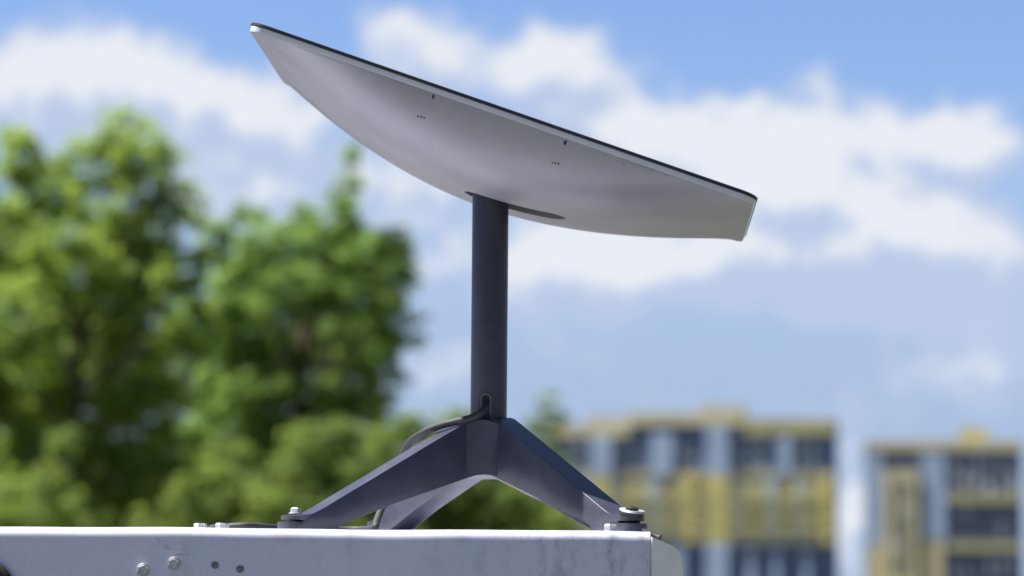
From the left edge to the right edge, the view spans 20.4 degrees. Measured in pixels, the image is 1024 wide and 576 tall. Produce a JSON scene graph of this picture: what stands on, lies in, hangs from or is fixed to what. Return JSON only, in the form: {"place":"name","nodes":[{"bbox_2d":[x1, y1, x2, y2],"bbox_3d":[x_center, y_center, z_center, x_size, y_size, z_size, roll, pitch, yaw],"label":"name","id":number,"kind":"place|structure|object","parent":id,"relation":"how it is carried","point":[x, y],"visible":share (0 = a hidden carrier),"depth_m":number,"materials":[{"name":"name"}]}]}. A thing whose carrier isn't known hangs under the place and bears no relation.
{"place":"outdoors","nodes":[
{"label":"outdoors","id":0,"kind":"place"},
{"bbox_2d":[0,0,1023,575],"label":"sky","id":1,"kind":"structure","parent":0,"point":[874,284],"materials":[{"name":"blue"}]},
{"bbox_2d":[547,404,837,575],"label":"apartment building","id":2,"kind":"structure","parent":0,"point":[723,490],"depth_m":480.39,"materials":[{"name":"painted plaster"},{"name":"concrete"},{"name":"glass"}]},
{"bbox_2d":[573,459,580,466],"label":"window","id":3,"kind":"structure","parent":2,"relation":"in","point":[577,462],"depth_m":486.01,"materials":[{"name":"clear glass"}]},
{"bbox_2d":[583,459,590,466],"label":"window","id":4,"kind":"structure","parent":2,"relation":"in","point":[586,462],"depth_m":485.66,"materials":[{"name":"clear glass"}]},
{"bbox_2d":[618,459,625,466],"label":"window","id":5,"kind":"structure","parent":2,"relation":"in","point":[621,462],"depth_m":484.47,"materials":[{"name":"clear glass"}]},
{"bbox_2d":[621,484,628,490],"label":"window","id":6,"kind":"structure","parent":2,"relation":"in","point":[624,487],"depth_m":483.65,"materials":[{"name":"glass"}]},
{"bbox_2d":[631,459,638,466],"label":"window","id":7,"kind":"structure","parent":2,"relation":"in","point":[634,462],"depth_m":484.12,"materials":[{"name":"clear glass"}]},
{"bbox_2d":[635,484,642,490],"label":"window","id":8,"kind":"structure","parent":2,"relation":"in","point":[638,487],"depth_m":483.18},
{"bbox_2d":[642,459,649,466],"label":"window","id":9,"kind":"structure","parent":2,"relation":"in","point":[646,462],"depth_m":483.77,"materials":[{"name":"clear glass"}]},
{"bbox_2d":[662,516,669,522],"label":"window","id":10,"kind":"structure","parent":2,"relation":"in","point":[665,519],"depth_m":481.76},
{"bbox_2d":[662,532,669,538],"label":"window","id":11,"kind":"structure","parent":2,"relation":"in","point":[665,535],"depth_m":481.53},
{"bbox_2d":[673,484,680,490],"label":"window","id":12,"kind":"structure","parent":2,"relation":"in","point":[676,487],"depth_m":482.00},
{"bbox_2d":[673,500,680,506],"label":"window","id":13,"kind":"structure","parent":2,"relation":"in","point":[676,503],"depth_m":481.64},
{"bbox_2d":[673,516,680,523],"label":"window","id":14,"kind":"structure","parent":2,"relation":"in","point":[676,519],"depth_m":481.41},
{"bbox_2d":[677,438,684,445],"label":"window","id":15,"kind":"structure","parent":2,"relation":"in","point":[680,441],"depth_m":482.94,"materials":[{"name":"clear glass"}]},
{"bbox_2d":[677,459,684,466],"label":"window","id":16,"kind":"structure","parent":2,"relation":"in","point":[680,462],"depth_m":482.59,"materials":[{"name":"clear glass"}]},
{"bbox_2d":[688,459,696,466],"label":"window","id":17,"kind":"structure","parent":2,"relation":"in","point":[692,462],"depth_m":482.23,"materials":[{"name":"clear glass"}]},
{"bbox_2d":[689,438,696,445],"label":"window","id":18,"kind":"structure","parent":2,"relation":"in","point":[692,441],"depth_m":482.59,"materials":[{"name":"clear glass"}]},
{"bbox_2d":[696,500,703,507],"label":"window","id":19,"kind":"structure","parent":2,"relation":"in","point":[699,503],"depth_m":480.94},
{"bbox_2d":[696,516,703,523],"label":"window","id":20,"kind":"structure","parent":2,"relation":"in","point":[699,519],"depth_m":480.70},
{"bbox_2d":[696,532,703,539],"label":"window","id":21,"kind":"structure","parent":2,"relation":"in","point":[699,535],"depth_m":480.35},
{"bbox_2d":[734,438,741,445],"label":"window","id":22,"kind":"structure","parent":2,"relation":"in","point":[737,441],"depth_m":481.17,"materials":[{"name":"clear glass"}]},
{"bbox_2d":[734,449,741,455],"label":"window","id":23,"kind":"structure","parent":2,"relation":"in","point":[737,452],"depth_m":480.94,"materials":[{"name":"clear glass"}]},
{"bbox_2d":[734,459,741,466],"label":"window","id":24,"kind":"structure","parent":2,"relation":"in","point":[737,462],"depth_m":480.76,"materials":[{"name":"grey glass"}]},
{"bbox_2d":[739,500,746,507],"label":"window","id":25,"kind":"structure","parent":2,"relation":"in","point":[742,503],"depth_m":479.53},
{"bbox_2d":[739,516,746,523],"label":"window","id":26,"kind":"structure","parent":2,"relation":"in","point":[742,519],"depth_m":479.30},
{"bbox_2d":[739,532,746,539],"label":"window","id":27,"kind":"structure","parent":2,"relation":"in","point":[742,535],"depth_m":478.95,"materials":[{"name":"grey glass"}]},
{"bbox_2d":[746,438,753,445],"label":"window","id":28,"kind":"structure","parent":2,"relation":"in","point":[749,441],"depth_m":480.70,"materials":[{"name":"grey glass"}]},
{"bbox_2d":[746,459,753,466],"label":"window","id":29,"kind":"structure","parent":2,"relation":"in","point":[749,462],"depth_m":480.35,"materials":[{"name":"grey glass"}]},
{"bbox_2d":[750,484,758,491],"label":"window","id":30,"kind":"structure","parent":2,"relation":"in","point":[754,487],"depth_m":479.42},
{"bbox_2d":[750,500,758,507],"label":"window","id":31,"kind":"structure","parent":2,"relation":"in","point":[754,503],"depth_m":479.18,"materials":[{"name":"beige glass"}]},
{"bbox_2d":[750,516,758,523],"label":"window","id":32,"kind":"structure","parent":2,"relation":"in","point":[754,519],"depth_m":478.83,"materials":[{"name":"yellow glass"}]},
{"bbox_2d":[750,532,758,539],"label":"window","id":33,"kind":"structure","parent":2,"relation":"in","point":[754,535],"depth_m":478.60,"materials":[{"name":"grey glass"}]},
{"bbox_2d":[757,438,764,445],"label":"window","id":34,"kind":"structure","parent":2,"relation":"in","point":[761,441],"depth_m":480.35,"materials":[{"name":"glass"}]},
{"bbox_2d":[757,459,765,466],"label":"window","id":35,"kind":"structure","parent":2,"relation":"in","point":[761,462],"depth_m":480.00,"materials":[{"name":"grey glass"}]},
{"bbox_2d":[782,484,790,491],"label":"window","id":36,"kind":"structure","parent":2,"relation":"in","point":[785,487],"depth_m":478.48,"materials":[{"name":"yellow glass"}]},
{"bbox_2d":[782,500,790,507],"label":"window","id":37,"kind":"structure","parent":2,"relation":"in","point":[785,503],"depth_m":478.13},
{"bbox_2d":[782,516,790,523],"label":"window","id":38,"kind":"structure","parent":2,"relation":"in","point":[785,519],"depth_m":477.90,"materials":[{"name":"yellow glass"}]},
{"bbox_2d":[782,532,790,539],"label":"window","id":39,"kind":"structure","parent":2,"relation":"in","point":[785,535],"depth_m":477.66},
{"bbox_2d":[797,438,804,445],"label":"window","id":40,"kind":"structure","parent":2,"relation":"in","point":[800,441],"depth_m":479.06,"materials":[{"name":"grey glass"}]},
{"bbox_2d":[797,459,804,466],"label":"window","id":41,"kind":"structure","parent":2,"relation":"in","point":[800,462],"depth_m":478.71,"materials":[{"name":"grey glass"}]},
{"bbox_2d":[805,500,813,507],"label":"window","id":42,"kind":"structure","parent":2,"relation":"in","point":[809,503],"depth_m":477.43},
{"bbox_2d":[806,516,813,523],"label":"window","id":43,"kind":"structure","parent":2,"relation":"in","point":[809,519],"depth_m":477.08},
{"bbox_2d":[806,532,813,539],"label":"window","id":44,"kind":"structure","parent":2,"relation":"in","point":[809,535],"depth_m":476.85,"materials":[{"name":"grey glass"}]},
{"bbox_2d":[808,438,816,445],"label":"window","id":45,"kind":"structure","parent":2,"relation":"in","point":[812,441],"depth_m":478.71,"materials":[{"name":"grey glass"}]},
{"bbox_2d":[808,459,816,466],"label":"window","id":46,"kind":"structure","parent":2,"relation":"in","point":[812,462],"depth_m":478.36,"materials":[{"name":"grey glass"}]},
{"bbox_2d":[864,428,1022,575],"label":"apartment building","id":47,"kind":"structure","parent":0,"point":[943,508],"depth_m":501.23,"materials":[{"name":"painted plaster"},{"name":"concrete"},{"name":"glass"}]},
{"bbox_2d":[891,483,897,493],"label":"window","id":48,"kind":"structure","parent":47,"relation":"in","point":[894,486],"depth_m":502.55,"materials":[{"name":"beige glass"}]},
{"bbox_2d":[891,502,897,513],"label":"window","id":49,"kind":"structure","parent":47,"relation":"in","point":[894,505],"depth_m":502.30,"materials":[{"name":"beige glass"}]},
{"bbox_2d":[891,521,897,532],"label":"window","id":50,"kind":"structure","parent":47,"relation":"in","point":[894,524],"depth_m":501.93,"materials":[{"name":"beige glass"}]},
{"bbox_2d":[891,560,897,570],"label":"window","id":51,"kind":"structure","parent":47,"relation":"in","point":[894,563],"depth_m":501.20,"materials":[{"name":"beige glass"}]},
{"bbox_2d":[891,541,898,551],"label":"window","id":52,"kind":"structure","parent":47,"relation":"in","point":[894,544],"depth_m":501.56,"materials":[{"name":"grey glass"}]},
{"bbox_2d":[902,483,909,494],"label":"window","id":53,"kind":"structure","parent":47,"relation":"in","point":[906,486],"depth_m":502.18,"materials":[{"name":"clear glass"}]},
{"bbox_2d":[902,502,909,513],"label":"window","id":54,"kind":"structure","parent":47,"relation":"in","point":[906,505],"depth_m":501.81,"materials":[{"name":"beige glass"}]},
{"bbox_2d":[902,521,909,532],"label":"window","id":55,"kind":"structure","parent":47,"relation":"in","point":[906,525],"depth_m":501.56,"materials":[{"name":"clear glass"}]},
{"bbox_2d":[903,541,909,551],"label":"window","id":56,"kind":"structure","parent":47,"relation":"in","point":[906,544],"depth_m":501.20,"materials":[{"name":"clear glass"}]},
{"bbox_2d":[903,560,909,570],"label":"window","id":57,"kind":"structure","parent":47,"relation":"in","point":[906,563],"depth_m":500.83,"materials":[{"name":"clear glass"}]},
{"bbox_2d":[950,454,956,461],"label":"window","id":58,"kind":"structure","parent":47,"relation":"in","point":[953,457],"depth_m":502.05,"materials":[{"name":"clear glass"}]},
{"bbox_2d":[950,465,957,472],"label":"window","id":59,"kind":"structure","parent":47,"relation":"in","point":[953,468],"depth_m":501.81,"materials":[{"name":"grey glass"}]},
{"bbox_2d":[950,475,957,482],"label":"window","id":60,"kind":"structure","parent":47,"relation":"in","point":[953,478],"depth_m":501.69,"materials":[{"name":"grey glass"}]},
{"bbox_2d":[950,484,957,491],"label":"window","id":61,"kind":"structure","parent":47,"relation":"in","point":[953,487],"depth_m":501.56,"materials":[{"name":"grey glass"}]},
{"bbox_2d":[950,530,957,537],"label":"window","id":62,"kind":"structure","parent":47,"relation":"in","point":[954,533],"depth_m":500.71,"materials":[{"name":"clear glass"}]},
{"bbox_2d":[951,558,957,565],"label":"window","id":63,"kind":"structure","parent":47,"relation":"in","point":[954,561],"depth_m":500.22,"materials":[{"name":"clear glass"}]},
{"bbox_2d":[951,568,957,575],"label":"window","id":64,"kind":"structure","parent":47,"relation":"in","point":[954,571],"depth_m":499.98,"materials":[{"name":"glass"}]},
{"bbox_2d":[962,454,968,461],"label":"window","id":65,"kind":"structure","parent":47,"relation":"in","point":[965,457],"depth_m":501.69,"materials":[{"name":"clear glass"}]},
{"bbox_2d":[962,465,968,472],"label":"window","id":66,"kind":"structure","parent":47,"relation":"in","point":[965,468],"depth_m":501.44,"materials":[{"name":"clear glass"}]},
{"bbox_2d":[962,475,968,482],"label":"window","id":67,"kind":"structure","parent":47,"relation":"in","point":[965,478],"depth_m":501.32,"materials":[{"name":"glass"}]},
{"bbox_2d":[962,509,968,516],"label":"window","id":68,"kind":"structure","parent":47,"relation":"in","point":[965,512],"depth_m":500.71,"materials":[{"name":"glass"}]},
{"bbox_2d":[962,484,969,491],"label":"window","id":69,"kind":"structure","parent":47,"relation":"in","point":[965,487],"depth_m":501.08,"materials":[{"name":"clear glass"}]},
{"bbox_2d":[962,520,969,527],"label":"window","id":70,"kind":"structure","parent":47,"relation":"in","point":[965,523],"depth_m":500.46,"materials":[{"name":"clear glass"}]},
{"bbox_2d":[963,558,969,565],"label":"window","id":71,"kind":"structure","parent":47,"relation":"in","point":[966,561],"depth_m":499.85,"materials":[{"name":"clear glass"}]},
{"bbox_2d":[963,568,969,575],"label":"window","id":72,"kind":"structure","parent":47,"relation":"in","point":[966,571],"depth_m":499.61,"materials":[{"name":"glass"}]},
{"bbox_2d":[973,465,980,472],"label":"window","id":73,"kind":"structure","parent":47,"relation":"in","point":[977,468],"depth_m":501.08,"materials":[{"name":"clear glass"}]},
{"bbox_2d":[974,454,980,461],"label":"window","id":74,"kind":"structure","parent":47,"relation":"in","point":[977,457],"depth_m":501.32,"materials":[{"name":"glass"}]},
{"bbox_2d":[974,475,980,482],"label":"window","id":75,"kind":"structure","parent":47,"relation":"in","point":[977,478],"depth_m":500.89,"materials":[{"name":"glass"}]},
{"bbox_2d":[974,484,980,491],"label":"window","id":76,"kind":"structure","parent":47,"relation":"in","point":[977,487],"depth_m":500.71,"materials":[{"name":"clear glass"}]},
{"bbox_2d":[974,509,981,517],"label":"window","id":77,"kind":"structure","parent":47,"relation":"in","point":[977,512],"depth_m":500.34,"materials":[{"name":"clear glass"}]},
{"bbox_2d":[974,520,981,527],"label":"window","id":78,"kind":"structure","parent":47,"relation":"in","point":[977,523],"depth_m":500.10,"materials":[{"name":"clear glass"}]},
{"bbox_2d":[974,530,981,537],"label":"window","id":79,"kind":"structure","parent":47,"relation":"in","point":[977,533],"depth_m":499.98,"materials":[{"name":"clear glass"}]},
{"bbox_2d":[975,558,981,565],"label":"window","id":80,"kind":"structure","parent":47,"relation":"in","point":[978,561],"depth_m":499.43,"materials":[{"name":"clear glass"}]},
{"bbox_2d":[985,465,992,472],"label":"window","id":81,"kind":"structure","parent":47,"relation":"in","point":[989,468],"depth_m":500.71,"materials":[{"name":"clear glass"}]},
{"bbox_2d":[985,475,992,482],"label":"window","id":82,"kind":"structure","parent":47,"relation":"in","point":[989,478],"depth_m":500.46,"materials":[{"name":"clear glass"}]},
{"bbox_2d":[986,454,992,461],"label":"window","id":83,"kind":"structure","parent":47,"relation":"in","point":[989,457],"depth_m":500.83,"materials":[{"name":"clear glass"}]},
{"bbox_2d":[986,484,992,491],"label":"window","id":84,"kind":"structure","parent":47,"relation":"in","point":[989,487],"depth_m":500.34,"materials":[{"name":"glass"}]},
{"bbox_2d":[986,530,992,537],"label":"window","id":85,"kind":"structure","parent":47,"relation":"in","point":[989,533],"depth_m":499.55,"materials":[{"name":"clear glass"}]},
{"bbox_2d":[986,510,993,517],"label":"window","id":86,"kind":"structure","parent":47,"relation":"in","point":[989,513],"depth_m":499.85,"materials":[{"name":"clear glass"}]},
{"bbox_2d":[986,520,993,527],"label":"window","id":87,"kind":"structure","parent":47,"relation":"in","point":[989,523],"depth_m":499.73,"materials":[{"name":"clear glass"}]},
{"bbox_2d":[987,558,993,565],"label":"window","id":88,"kind":"structure","parent":47,"relation":"in","point":[990,561],"depth_m":499.00,"materials":[{"name":"glass"}]},
{"bbox_2d":[997,465,1004,472],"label":"window","id":89,"kind":"structure","parent":47,"relation":"in","point":[1001,468],"depth_m":500.34,"materials":[{"name":"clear glass"}]},
{"bbox_2d":[997,475,1004,482],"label":"window","id":90,"kind":"structure","parent":47,"relation":"in","point":[1001,478],"depth_m":500.10,"materials":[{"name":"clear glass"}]},
{"bbox_2d":[997,484,1004,491],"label":"window","id":91,"kind":"structure","parent":47,"relation":"in","point":[1001,487],"depth_m":499.98,"materials":[{"name":"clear glass"}]},
{"bbox_2d":[998,530,1004,537],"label":"window","id":92,"kind":"structure","parent":47,"relation":"in","point":[1001,533],"depth_m":499.12,"materials":[{"name":"glass"}]},
{"bbox_2d":[998,510,1005,517],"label":"window","id":93,"kind":"structure","parent":47,"relation":"in","point":[1001,513],"depth_m":499.49,"materials":[{"name":"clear glass"}]},
{"bbox_2d":[998,520,1005,527],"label":"window","id":94,"kind":"structure","parent":47,"relation":"in","point":[1001,523],"depth_m":499.37,"materials":[{"name":"grey glass"}]},
{"bbox_2d":[999,558,1005,565],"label":"window","id":95,"kind":"structure","parent":47,"relation":"in","point":[1002,561],"depth_m":498.63,"materials":[{"name":"glass"}]},
{"bbox_2d":[1009,465,1016,472],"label":"window","id":96,"kind":"structure","parent":47,"relation":"in","point":[1013,468],"depth_m":499.85,"materials":[{"name":"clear glass"}]},
{"bbox_2d":[1009,475,1016,482],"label":"window","id":97,"kind":"structure","parent":47,"relation":"in","point":[1013,478],"depth_m":499.73,"materials":[{"name":"grey glass"}]},
{"bbox_2d":[1009,484,1016,491],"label":"window","id":98,"kind":"structure","parent":47,"relation":"in","point":[1013,487],"depth_m":499.61,"materials":[{"name":"glass"}]},
{"bbox_2d":[1010,530,1016,537],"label":"window","id":99,"kind":"structure","parent":47,"relation":"in","point":[1013,533],"depth_m":498.76,"materials":[{"name":"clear glass"}]},
{"bbox_2d":[1010,510,1017,517],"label":"window","id":100,"kind":"structure","parent":47,"relation":"in","point":[1013,513],"depth_m":499.12,"materials":[{"name":"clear glass"}]},
{"bbox_2d":[1010,520,1017,527],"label":"window","id":101,"kind":"structure","parent":47,"relation":"in","point":[1013,523],"depth_m":498.88,"materials":[{"name":"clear glass"}]},
{"bbox_2d":[1011,558,1017,566],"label":"window","id":102,"kind":"structure","parent":47,"relation":"in","point":[1014,561],"depth_m":498.27,"materials":[{"name":"grey glass"}]},
{"bbox_3d":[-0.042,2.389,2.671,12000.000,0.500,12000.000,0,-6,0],"label":"ground","id":103,"kind":"structure","parent":0,"visible":0},
{"bbox_2d":[0,424,124,526],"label":"bush","id":104,"kind":"object","parent":103,"relation":"on","point":[69,504],"visible":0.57,"depth_m":35.49,"materials":[{"name":"green plant"}]},
{"bbox_2d":[0,103,229,526],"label":"tree","id":105,"kind":"object","parent":103,"relation":"on","point":[103,402],"visible":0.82,"depth_m":39.72,"materials":[{"name":"green plant"}]},
{"bbox_2d":[126,431,280,527],"bbox_3d":[-4.099,3.837,37.809,2.074,3.907,1.561,0,-6,0],"label":"bush","id":106,"kind":"object","parent":103,"relation":"on","point":[235,496],"visible":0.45,"depth_m":37.67,"materials":[{"name":"green plant"}]},
{"bbox_2d":[0,195,433,524],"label":"tree","id":107,"kind":"object","parent":103,"relation":"on","point":[192,401],"visible":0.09,"depth_m":52.79,"materials":[{"name":"green plant"}]},
{"bbox_2d":[7,441,576,530],"bbox_3d":[-5.754,5.179,54.554,14.632,4.616,2.312,0,-6,0],"label":"hedge","id":108,"kind":"object","parent":103,"relation":"on","point":[280,511],"depth_m":54.37,"materials":[{"name":"green plant"}]},
{"bbox_2d":[172,141,428,517],"bbox_3d":[-3.216,2.035,42.794,3.939,8.517,2.888,0,-6,0],"label":"tree","id":109,"kind":"object","parent":103,"relation":"on","point":[319,287],"visible":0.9,"depth_m":42.69,"materials":[{"name":"green plant"}]},
{"bbox_2d":[241,413,404,525],"bbox_3d":[-2.432,3.642,36.659,2.257,4.087,1.565,0,-6,0],"label":"bush","id":110,"kind":"object","parent":103,"relation":"on","point":[383,448],"visible":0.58,"depth_m":36.79,"materials":[{"name":"green plant"}]},
{"bbox_2d":[0,523,682,575],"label":"metal box","id":111,"kind":"object","parent":103,"relation":"on","point":[219,549],"visible":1,"depth_m":2.64,"materials":[{"name":"metal"}]},
{"bbox_2d":[208,399,489,529],"bbox_3d":[-0.219,0.337,2.964,0.251,0.438,0.391,4,-7,-28],"label":"cable","id":112,"kind":"object","parent":111,"relation":"on","point":[427,430],"visible":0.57,"depth_m":2.87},
{"bbox_2d":[250,22,757,531],"bbox_3d":[-0.005,0.000,2.913,0.512,0.500,0.389,0,-6,0],"label":"satellite dish","id":113,"kind":"object","parent":111,"relation":"on","point":[494,164],"visible":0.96,"depth_m":2.82,"materials":[{"name":"white plastic"}]},
{"bbox_2d":[380,405,489,529],"bbox_3d":[-1.080,3.747,38.720,1.963,4.318,1.350,0,-6,0],"label":"bush","id":114,"kind":"object","parent":103,"relation":"on","point":[405,422],"visible":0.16,"depth_m":38.67,"materials":[{"name":"green plant"}]},
{"bbox_2d":[440,479,580,530],"bbox_3d":[-0.018,4.178,38.445,1.937,3.423,1.500,0,-6,0],"label":"bush","id":115,"kind":"object","parent":103,"relation":"on","point":[482,516],"visible":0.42,"depth_m":38.54,"materials":[{"name":"green plant"}]},
{"bbox_2d":[509,391,571,530],"bbox_3d":[0.393,4.082,44.785,1.073,4.907,1.706,0,-6,0],"label":"bush","id":116,"kind":"object","parent":103,"relation":"on","point":[542,424],"visible":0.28,"depth_m":44.55,"materials":[{"name":"green plant"}]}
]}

